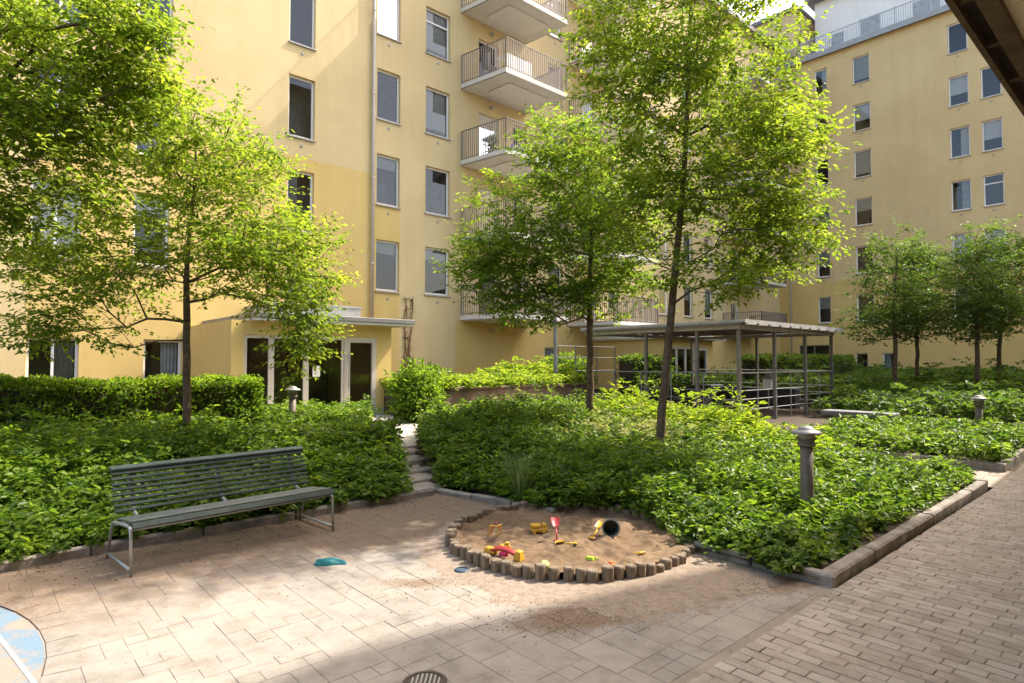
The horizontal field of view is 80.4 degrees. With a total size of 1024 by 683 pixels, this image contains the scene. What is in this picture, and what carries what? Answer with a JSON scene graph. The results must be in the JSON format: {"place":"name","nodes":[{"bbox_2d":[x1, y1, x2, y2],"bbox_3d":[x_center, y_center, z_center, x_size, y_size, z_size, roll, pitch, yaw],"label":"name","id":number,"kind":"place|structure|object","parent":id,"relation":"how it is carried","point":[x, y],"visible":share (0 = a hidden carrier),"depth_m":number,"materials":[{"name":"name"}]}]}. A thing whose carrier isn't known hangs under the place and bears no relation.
{"place":"outdoors","nodes":[
{"label":"outdoors","id":0,"kind":"place"},
{"bbox_2d":[4,450,386,555],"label":"soil","id":1,"kind":"structure","parent":0,"point":[192,524],"depth_m":6.80,"materials":[{"name":"brown soil"}]},
{"bbox_2d":[0,0,222,285],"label":"tree","id":2,"kind":"object","parent":1,"relation":"on","point":[33,131],"visible":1,"depth_m":7.06,"materials":[{"name":"green plant"}]},
{"bbox_2d":[0,402,417,562],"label":"ground cover","id":3,"kind":"object","parent":1,"relation":"on","point":[225,436],"visible":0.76,"depth_m":7.38,"materials":[{"name":"green plant"}]},
{"bbox_2d":[284,386,300,421],"bbox_3d":[-4.211,1.383,11.616,0.304,1.060,0.304,0,-2,0],"label":"bollard light","id":4,"kind":"object","parent":1,"relation":"on","point":[292,393],"visible":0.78,"depth_m":11.56,"materials":[{"name":"metal"}]},
{"bbox_2d":[253,394,374,427],"bbox_3d":[-3.973,1.474,12.736,3.688,0.837,2.779,2,-3,-42],"label":"ground cover","id":5,"kind":"object","parent":1,"relation":"on","point":[317,411],"visible":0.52,"depth_m":11.96,"materials":[{"name":"green plant"}]},
{"bbox_2d":[384,390,396,415],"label":"soil","id":6,"kind":"structure","parent":0,"point":[386,408],"depth_m":16.72,"materials":[{"name":"brown soil"}]},
{"bbox_2d":[381,355,596,390],"bbox_3d":[-0.656,0.918,18.488,6.892,1.054,3.190,2,-3,-40],"label":"planter greenery","id":7,"kind":"object","parent":6,"relation":"on","point":[501,378],"visible":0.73,"depth_m":18.25,"materials":[{"name":"green plant"}]},
{"bbox_2d":[482,362,538,384],"bbox_3d":[-0.006,1.160,19.530,2.222,1.057,1.505,0,-2,0],"label":"shrub","id":8,"kind":"object","parent":6,"relation":"on","point":[503,367],"visible":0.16,"depth_m":19.35,"materials":[{"name":"green plant"}]},
{"bbox_2d":[553,316,556,373],"bbox_3d":[1.381,0.354,19.327,0.111,2.400,0.111,-1,-2,22],"label":"trellis post","id":9,"kind":"object","parent":6,"relation":"on","point":[554,349],"visible":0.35,"depth_m":19.29,"materials":[{"name":"grey paint"}]},
{"bbox_2d":[538,350,593,376],"bbox_3d":[1.760,1.089,21.266,2.260,1.581,1.731,0,-2,0],"label":"shrub","id":10,"kind":"object","parent":6,"relation":"on","point":[580,365],"visible":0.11,"depth_m":21.10,"materials":[{"name":"green plant"}]},
{"bbox_2d":[557,345,615,384],"bbox_3d":[2.607,0.834,20.942,3.043,1.350,0.042,2,-3,-42],"label":"trellis","id":11,"kind":"object","parent":6,"relation":"on","point":[575,357],"visible":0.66,"depth_m":21.24,"materials":[{"name":"grey paint"}]},
{"bbox_2d":[372,414,418,447],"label":"entrance path","id":12,"kind":"structure","parent":0,"point":[408,435],"depth_m":12.51,"materials":[{"name":"white concrete"}]},
{"bbox_2d":[0,490,836,682],"bbox_3d":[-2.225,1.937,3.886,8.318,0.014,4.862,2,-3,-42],"label":"terrace paving","id":13,"kind":"structure","parent":0,"point":[382,542],"depth_m":4.27,"materials":[{"name":"beige stone"}]},
{"bbox_2d":[0,607,43,682],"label":"painted circle","id":14,"kind":"object","parent":13,"relation":"on","point":[21,637],"visible":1,"depth_m":3.80,"materials":[{"name":"blue paint"}]},
{"bbox_2d":[0,635,36,682],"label":"circle line","id":15,"kind":"object","parent":14,"relation":"on","point":[25,671],"visible":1,"depth_m":3.63,"materials":[{"name":"paint"}]},
{"bbox_2d":[0,591,81,682],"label":"circle border","id":16,"kind":"object","parent":13,"relation":"on","point":[59,663],"visible":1,"depth_m":3.98,"materials":[{"name":"beige stone"}]},
{"bbox_2d":[105,446,334,577],"bbox_3d":[-2.811,1.587,6.024,0.775,0.846,1.917,-2,-3,43],"label":"park bench","id":17,"kind":"object","parent":13,"relation":"on","point":[137,521],"visible":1,"depth_m":5.94,"materials":[{"name":"paint"}]},
{"bbox_2d":[2,497,472,590],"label":"leaf litter","id":18,"kind":"object","parent":13,"relation":"on","point":[209,541],"visible":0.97,"depth_m":5.81,"materials":[{"name":"brown plant"}]},
{"bbox_2d":[314,557,346,565],"bbox_3d":[-1.614,1.954,5.401,0.290,0.054,0.126,0,-2,0],"label":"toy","id":19,"kind":"object","parent":13,"relation":"on","point":[328,561],"visible":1,"depth_m":5.37,"materials":[{"name":"teal plastic"}]},
{"bbox_2d":[403,670,446,682],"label":"drain cover","id":20,"kind":"object","parent":13,"relation":"on","point":[427,676],"visible":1,"depth_m":3.44,"materials":[{"name":"metal"}]},
{"bbox_2d":[221,565,861,644],"bbox_3d":[-0.303,1.954,4.674,5.669,0.007,1.638,0,-2,0],"label":"grit","id":21,"kind":"object","parent":13,"relation":"on","point":[596,609],"visible":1,"depth_m":4.37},
{"bbox_2d":[445,501,693,582],"bbox_3d":[0.560,1.954,6.130,2.444,0.170,2.454,0,-2,0],"label":"sandbox","id":22,"kind":"object","parent":13,"relation":"on","point":[610,573],"visible":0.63,"depth_m":5.16,"materials":[{"name":"brown wood"}]},
{"bbox_2d":[410,521,782,625],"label":"spilled sand","id":23,"kind":"structure","parent":13,"relation":"on","point":[694,581],"depth_m":4.82,"materials":[{"name":"beige sand"}]},
{"bbox_2d":[497,53,531,77],"bbox_3d":[0.093,-10.625,23.846,1.300,0.850,0.600,2,-3,-42],"label":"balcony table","id":24,"kind":"object","parent":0,"point":[516,64],"visible":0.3,"depth_m":23.61,"materials":[{"name":"white plastic"}]},
{"bbox_2d":[456,506,684,573],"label":"sand","id":25,"kind":"structure","parent":0,"point":[651,539],"depth_m":6.06,"materials":[{"name":"beige sand"}]},
{"bbox_2d":[484,546,524,561],"bbox_3d":[-0.075,1.872,5.391,0.403,0.087,0.088,-1,-2,34],"label":"toy digger","id":26,"kind":"object","parent":25,"relation":"on","point":[518,555],"visible":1,"depth_m":5.36,"materials":[{"name":"yellow plastic"}]},
{"bbox_2d":[530,522,547,533],"bbox_3d":[0.281,1.945,6.317,0.184,0.099,0.125,0,-2,0],"label":"toy truck","id":27,"kind":"object","parent":25,"relation":"on","point":[536,527],"visible":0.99,"depth_m":6.28,"materials":[{"name":"yellow plastic"}]},
{"bbox_2d":[602,519,619,536],"bbox_3d":[0.980,1.851,6.088,0.180,0.180,0.208,0,-2,0],"label":"bucket","id":28,"kind":"object","parent":25,"relation":"on","point":[610,527],"visible":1,"depth_m":6.10,"materials":[{"name":"plastic"}]},
{"bbox_2d":[413,439,971,578],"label":"soil","id":29,"kind":"structure","parent":0,"point":[877,532],"depth_m":6.65,"materials":[{"name":"brown soil"}]},
{"bbox_2d":[495,447,539,500],"bbox_3d":[0.122,1.692,7.601,0.694,0.633,0.708,1,-2,-34],"label":"grass clump","id":30,"kind":"object","parent":29,"relation":"on","point":[519,481],"visible":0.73,"depth_m":7.57,"materials":[{"name":"green plant"}]},
{"bbox_2d":[429,100,683,418],"bbox_3d":[0.846,-1.253,11.630,4.901,6.702,3.460,0,-2,0],"label":"tree","id":31,"kind":"object","parent":29,"relation":"on","point":[585,288],"visible":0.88,"depth_m":11.32,"materials":[{"name":"green plant"}]},
{"bbox_2d":[513,395,748,451],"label":"variegated shrubs","id":32,"kind":"object","parent":29,"relation":"on","point":[649,423],"visible":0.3,"depth_m":10.14,"materials":[{"name":"green plant"}]},
{"bbox_2d":[418,393,969,530],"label":"shrubs","id":33,"kind":"object","parent":29,"relation":"on","point":[890,505],"visible":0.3,"depth_m":7.34,"materials":[{"name":"green plant"}]},
{"bbox_2d":[412,378,976,574],"bbox_3d":[1.040,1.412,10.792,6.288,1.480,10.757,2,-3,-42],"label":"ground cover","id":34,"kind":"object","parent":29,"relation":"on","point":[754,537],"visible":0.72,"depth_m":7.69,"materials":[{"name":"green plant"}]},
{"bbox_2d":[424,402,961,571],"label":"withered leaves","id":35,"kind":"object","parent":34,"relation":"on","point":[794,566],"visible":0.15,"depth_m":6.95,"materials":[{"name":"brown plant"}]},
{"bbox_2d":[545,0,862,449],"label":"tree","id":36,"kind":"object","parent":29,"relation":"on","point":[705,75],"visible":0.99,"depth_m":9.21,"materials":[{"name":"green plant"}]},
{"bbox_2d":[582,377,894,454],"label":"feathery shrubs","id":37,"kind":"object","parent":29,"relation":"on","point":[709,413],"visible":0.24,"depth_m":10.82,"materials":[{"name":"green plant"}]},
{"bbox_2d":[791,425,821,501],"bbox_3d":[3.190,1.442,6.555,0.304,1.060,0.304,0,-2,0],"label":"bollard light","id":38,"kind":"object","parent":29,"relation":"on","point":[806,438],"visible":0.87,"depth_m":6.50,"materials":[{"name":"paint"}]},
{"bbox_2d":[445,394,1023,536],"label":"ground","id":39,"kind":"structure","parent":0,"point":[798,417],"depth_m":18.34,"materials":[{"name":"soil"}]},
{"bbox_2d":[0,373,266,432],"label":"hedge","id":40,"kind":"object","parent":39,"relation":"on","point":[70,399],"visible":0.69,"depth_m":9.74,"materials":[{"name":"green plant"}]},
{"bbox_2d":[0,69,363,434],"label":"tree","id":41,"kind":"object","parent":39,"relation":"on","point":[266,258],"visible":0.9,"depth_m":8.79,"materials":[{"name":"green plant"}]},
{"bbox_2d":[0,488,434,571],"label":"kerb","id":42,"kind":"structure","parent":39,"relation":"on","point":[37,559],"depth_m":6.23,"materials":[{"name":"stone"}]},
{"bbox_2d":[0,0,786,414],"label":"apartment building","id":43,"kind":"structure","parent":39,"relation":"on","point":[392,114],"depth_m":21.73,"materials":[{"name":"yellow paint"}]},
{"bbox_2d":[25,337,77,378],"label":"window","id":44,"kind":"structure","parent":43,"relation":"in","point":[63,366],"depth_m":15.62,"materials":[{"name":"white paint"}]},
{"bbox_2d":[29,177,80,260],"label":"window","id":45,"kind":"structure","parent":43,"relation":"in","point":[33,186],"depth_m":15.51,"materials":[{"name":"white paint"}]},
{"bbox_2d":[35,0,82,27],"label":"window","id":46,"kind":"structure","parent":43,"relation":"in","point":[60,3],"depth_m":15.88,"materials":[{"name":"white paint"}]},
{"bbox_2d":[132,192,168,268],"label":"window","id":47,"kind":"structure","parent":43,"relation":"in","point":[149,208],"depth_m":17.39,"materials":[{"name":"white paint"}]},
{"bbox_2d":[134,83,169,153],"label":"window","id":48,"kind":"structure","parent":43,"relation":"in","point":[143,146],"depth_m":17.57,"materials":[{"name":"white paint"}]},
{"bbox_2d":[138,0,173,54],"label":"window","id":49,"kind":"structure","parent":43,"relation":"in","point":[164,2],"depth_m":17.83,"materials":[{"name":"white paint"}]},
{"bbox_2d":[143,339,180,378],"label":"window","id":50,"kind":"structure","parent":43,"relation":"in","point":[168,352],"depth_m":17.26,"materials":[{"name":"white paint"}]},
{"bbox_2d":[287,170,312,232],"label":"window","id":51,"kind":"structure","parent":43,"relation":"in","point":[296,182],"depth_m":20.54,"materials":[{"name":"white paint"}]},
{"bbox_2d":[288,75,315,142],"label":"window","id":52,"kind":"structure","parent":43,"relation":"in","point":[300,114],"depth_m":20.58,"materials":[{"name":"white paint"}]},
{"bbox_2d":[288,0,316,50],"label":"window","id":53,"kind":"structure","parent":43,"relation":"in","point":[301,33],"depth_m":20.72,"materials":[{"name":"white paint"}]},
{"bbox_2d":[344,337,376,413],"bbox_3d":[-4.113,0.947,16.439,0.947,2.098,0.200,2,-3,-42],"label":"entrance door","id":54,"kind":"structure","parent":43,"relation":"in","point":[373,341],"depth_m":16.55,"materials":[{"name":"paint"}]},
{"bbox_2d":[375,240,400,293],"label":"window","id":55,"kind":"structure","parent":43,"relation":"in","point":[386,252],"depth_m":22.54,"materials":[{"name":"white paint"}]},
{"bbox_2d":[376,154,400,208],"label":"window","id":56,"kind":"structure","parent":43,"relation":"in","point":[387,167],"depth_m":22.67,"materials":[{"name":"white paint"}]},
{"bbox_2d":[376,69,401,125],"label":"window","id":57,"kind":"structure","parent":43,"relation":"in","point":[387,84],"depth_m":22.82,"materials":[{"name":"white paint"}]},
{"bbox_2d":[377,0,401,43],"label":"window","id":58,"kind":"structure","parent":43,"relation":"in","point":[388,10],"depth_m":22.07,"materials":[{"name":"white paint"}]},
{"bbox_2d":[401,296,414,367],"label":"dry creeper","id":59,"kind":"object","parent":43,"relation":"attached to","point":[411,300],"visible":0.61,"depth_m":22.03,"materials":[{"name":"brown plant"}]},
{"bbox_2d":[424,247,450,297],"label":"window","id":60,"kind":"structure","parent":43,"relation":"in","point":[432,280],"depth_m":23.97,"materials":[{"name":"white paint"}]},
{"bbox_2d":[425,87,450,140],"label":"window","id":61,"kind":"structure","parent":43,"relation":"in","point":[436,102],"depth_m":23.50,"materials":[{"name":"white paint"}]},
{"bbox_2d":[425,167,450,218],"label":"window","id":62,"kind":"structure","parent":43,"relation":"in","point":[436,186],"depth_m":24.20,"materials":[{"name":"white paint"}]},
{"bbox_2d":[425,8,451,62],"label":"window","id":63,"kind":"structure","parent":43,"relation":"in","point":[437,24],"depth_m":23.59,"materials":[{"name":"white paint"}]},
{"bbox_2d":[479,189,495,232],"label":"balcony door","id":64,"kind":"structure","parent":43,"relation":"in","point":[480,191],"depth_m":24.91,"materials":[{"name":"paint"}]},
{"bbox_2d":[479,114,495,154],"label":"balcony door","id":65,"kind":"structure","parent":43,"relation":"in","point":[482,119],"depth_m":24.98,"materials":[{"name":"paint"}]},
{"bbox_2d":[479,40,495,76],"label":"balcony door","id":66,"kind":"structure","parent":43,"relation":"in","point":[481,43],"depth_m":25.97,"materials":[{"name":"paint"}]},
{"bbox_2d":[659,283,666,315],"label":"window","id":67,"kind":"structure","parent":43,"relation":"in","point":[661,292],"depth_m":33.11,"materials":[{"name":"white paint"}]},
{"bbox_2d":[684,286,693,317],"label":"window","id":68,"kind":"structure","parent":43,"relation":"in","point":[687,299],"depth_m":35.00,"materials":[{"name":"white paint"}]},
{"bbox_2d":[375,447,444,493],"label":"garden steps","id":69,"kind":"structure","parent":39,"relation":"on","point":[424,480],"depth_m":9.12,"materials":[{"name":"stone"}]},
{"bbox_2d":[383,356,449,423],"bbox_3d":[-2.318,1.254,14.930,1.557,1.821,1.553,-2,-3,43],"label":"shrub","id":70,"kind":"object","parent":39,"relation":"on","point":[412,386],"visible":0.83,"depth_m":14.59,"materials":[{"name":"green plant"}]},
{"bbox_2d":[436,488,557,511],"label":"kerb","id":71,"kind":"structure","parent":39,"relation":"on","point":[495,500],"depth_m":7.82,"materials":[{"name":"stone"}]},
{"bbox_2d":[442,382,595,406],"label":"retaining wall","id":72,"kind":"structure","parent":39,"relation":"on","point":[469,394],"depth_m":17.29,"materials":[{"name":"concrete"}]},
{"bbox_2d":[613,352,674,400],"bbox_3d":[5.524,1.444,25.087,2.999,2.010,1.312,2,-3,-41],"label":"hedge","id":73,"kind":"object","parent":39,"relation":"on","point":[632,362],"visible":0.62,"depth_m":24.39,"materials":[{"name":"plant"}]},
{"bbox_2d":[580,319,842,418],"bbox_3d":[6.721,0.969,20.290,6.748,2.835,5.845,2,-3,-42],"label":"pergola","id":74,"kind":"object","parent":39,"relation":"on","point":[740,329],"visible":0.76,"depth_m":18.52,"materials":[{"name":"grey metal"}]},
{"bbox_2d":[673,388,751,406],"bbox_3d":[6.255,1.869,18.921,1.600,0.777,1.780,2,-3,-42],"label":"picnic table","id":75,"kind":"object","parent":39,"relation":"on","point":[718,401],"visible":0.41,"depth_m":18.89,"materials":[{"name":"brown wood"}]},
{"bbox_2d":[642,384,799,408],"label":"planter wall","id":76,"kind":"structure","parent":39,"relation":"on","point":[763,394],"depth_m":21.13,"materials":[{"name":"stone"}]},
{"bbox_2d":[682,538,837,587],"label":"kerb","id":77,"kind":"structure","parent":39,"relation":"on","point":[829,579],"depth_m":5.20,"materials":[{"name":"stone"}]},
{"bbox_2d":[761,373,772,410],"bbox_3d":[8.182,1.624,19.322,0.368,1.260,0.368,-2,-3,45],"label":"lantern","id":78,"kind":"object","parent":39,"relation":"on","point":[767,378],"visible":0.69,"depth_m":19.26,"materials":[{"name":"metal"}]},
{"bbox_2d":[741,352,856,397],"bbox_3d":[13.245,1.519,27.547,9.822,2.097,1.588,2,-3,-42],"label":"hedge","id":79,"kind":"object","parent":39,"relation":"on","point":[788,360],"visible":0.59,"depth_m":25.79,"materials":[{"name":"plant"}]},
{"bbox_2d":[670,356,1023,421],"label":"ground cover","id":80,"kind":"object","parent":39,"relation":"on","point":[951,391],"visible":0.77,"depth_m":19.04,"materials":[{"name":"green plant"}]},
{"bbox_2d":[821,409,899,425],"bbox_3d":[8.159,1.912,14.229,0.500,0.540,1.550,2,-3,-42],"label":"stone bench","id":81,"kind":"object","parent":39,"relation":"on","point":[832,413],"visible":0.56,"depth_m":14.21,"materials":[{"name":"stone"}]},
{"bbox_2d":[750,0,1023,371],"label":"apartment building","id":82,"kind":"structure","parent":39,"relation":"on","point":[936,130],"depth_m":37.08,"materials":[{"name":"paint"}]},
{"bbox_2d":[815,68,826,95],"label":"window","id":83,"kind":"structure","parent":82,"relation":"in","point":[824,71],"depth_m":40.68,"materials":[{"name":"white paint"}]},
{"bbox_2d":[818,251,829,277],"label":"window","id":84,"kind":"structure","parent":82,"relation":"in","point":[824,254],"depth_m":40.34,"materials":[{"name":"white paint"}]},
{"bbox_2d":[819,297,830,323],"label":"window","id":85,"kind":"structure","parent":82,"relation":"in","point":[824,302],"depth_m":40.23,"materials":[{"name":"white paint"}]},
{"bbox_2d":[853,53,869,84],"bbox_3d":[22.347,-17.403,38.785,0.305,1.788,1.060,2,-3,-42],"label":"window","id":86,"kind":"structure","parent":82,"relation":"in","point":[860,64],"depth_m":38.90,"materials":[{"name":"white paint"}]},
{"bbox_2d":[852,102,870,132],"bbox_3d":[22.347,-14.304,38.681,0.305,1.788,1.060,2,-3,-42],"label":"window","id":87,"kind":"structure","parent":82,"relation":"in","point":[863,110],"depth_m":38.79,"materials":[{"name":"white paint"}]},
{"bbox_2d":[853,149,871,179],"bbox_3d":[22.347,-11.286,38.579,0.305,1.788,1.060,2,-3,-42],"label":"window","id":88,"kind":"structure","parent":82,"relation":"in","point":[862,158],"depth_m":38.70,"materials":[{"name":"white paint"}]},
{"bbox_2d":[855,197,872,226],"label":"window","id":89,"kind":"structure","parent":82,"relation":"in","point":[864,204],"depth_m":38.62,"materials":[{"name":"white paint"}]},
{"bbox_2d":[858,11,881,35],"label":"terrace door","id":90,"kind":"structure","parent":82,"relation":"in","point":[867,23],"depth_m":40.32,"materials":[{"name":"white paint"}]},
{"bbox_2d":[911,0,941,16],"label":"terrace door","id":91,"kind":"structure","parent":82,"relation":"in","point":[919,1],"depth_m":38.14,"materials":[{"name":"white paint"}]},
{"bbox_2d":[948,73,969,107],"bbox_3d":[25.727,-14.432,34.897,0.305,1.788,1.010,2,-3,-42],"label":"window","id":92,"kind":"structure","parent":82,"relation":"in","point":[958,84],"depth_m":35.02,"materials":[{"name":"white paint"}]},
{"bbox_2d":[949,125,969,159],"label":"window","id":93,"kind":"structure","parent":82,"relation":"in","point":[965,131],"depth_m":34.81,"materials":[{"name":"white paint"}]},
{"bbox_2d":[950,179,971,212],"bbox_3d":[25.754,-8.335,34.714,0.377,1.788,1.010,2,-3,-42],"label":"window","id":94,"kind":"structure","parent":82,"relation":"in","point":[966,184],"depth_m":34.69,"materials":[{"name":"white paint"}]},
{"bbox_2d":[953,232,972,264],"bbox_3d":[25.727,-5.288,34.587,0.305,1.788,1.010,2,-3,-42],"label":"window","id":95,"kind":"structure","parent":82,"relation":"in","point":[961,236],"depth_m":34.79,"materials":[{"name":"white paint"}]},
{"bbox_2d":[981,118,1003,152],"bbox_3d":[26.716,-11.452,33.687,0.305,1.788,0.980,2,-3,-42],"label":"window","id":96,"kind":"structure","parent":82,"relation":"in","point":[991,129],"depth_m":33.79,"materials":[{"name":"white paint"}]},
{"bbox_2d":[983,173,1004,207],"bbox_3d":[26.691,-8.374,33.562,0.240,1.788,0.980,2,-3,-42],"label":"window","id":97,"kind":"structure","parent":82,"relation":"in","point":[999,173],"depth_m":33.61,"materials":[{"name":"white paint"}]},
{"bbox_2d":[829,215,963,397],"bbox_3d":[13.336,-1.073,20.972,4.290,6.775,3.580,0,-2,0],"label":"tree","id":98,"kind":"object","parent":39,"relation":"on","point":[894,310],"visible":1,"depth_m":20.81,"materials":[{"name":"green plant"}]},
{"bbox_2d":[821,481,985,586],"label":"kerb","id":99,"kind":"structure","parent":39,"relation":"on","point":[849,566],"depth_m":6.07,"materials":[{"name":"stone"}]},
{"bbox_2d":[861,243,975,381],"bbox_3d":[16.205,-0.806,23.971,3.707,6.435,3.756,2,-3,-45],"label":"tree","id":100,"kind":"object","parent":39,"relation":"on","point":[916,335],"visible":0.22,"depth_m":23.89,"materials":[{"name":"green plant"}]},
{"bbox_2d":[853,446,1023,471],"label":"kerb","id":101,"kind":"structure","parent":39,"relation":"on","point":[1001,466],"depth_m":10.09,"materials":[{"name":"stone"}]},
{"bbox_2d":[916,213,1023,388],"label":"tree","id":102,"kind":"object","parent":39,"relation":"on","point":[983,305],"visible":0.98,"depth_m":20.24,"materials":[{"name":"green plant"}]},
{"bbox_2d":[929,227,1023,381],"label":"tree","id":103,"kind":"object","parent":39,"relation":"on","point":[999,341],"visible":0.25,"depth_m":21.82,"materials":[{"name":"green plant"}]},
{"bbox_2d":[944,0,1023,115],"bbox_3d":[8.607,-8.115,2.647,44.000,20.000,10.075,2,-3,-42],"label":"roof overhang","id":104,"kind":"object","parent":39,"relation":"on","point":[994,29],"depth_m":4.67,"materials":[{"name":"paint"}]},
{"bbox_2d":[720,0,814,23],"label":"sky","id":105,"kind":"structure","parent":0,"point":[776,9],"materials":[{"name":"white"}]},
{"bbox_2d":[687,463,1023,682],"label":"brick path","id":106,"kind":"structure","parent":0,"point":[847,603],"depth_m":4.25,"materials":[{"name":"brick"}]},
{"bbox_2d":[795,425,1018,461],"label":"soil","id":107,"kind":"structure","parent":0,"point":[936,454],"depth_m":10.95,"materials":[{"name":"brown soil"}]},
{"bbox_2d":[811,408,1023,462],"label":"planter shrubs","id":108,"kind":"object","parent":107,"relation":"on","point":[969,438],"visible":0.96,"depth_m":11.32,"materials":[{"name":"green plant"}]},
{"bbox_2d":[969,395,987,422],"bbox_3d":[9.600,1.632,12.452,0.304,1.060,0.304,0,-2,0],"label":"bollard light","id":109,"kind":"object","parent":107,"relation":"on","point":[978,401],"visible":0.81,"depth_m":12.40,"materials":[{"name":"metal"}]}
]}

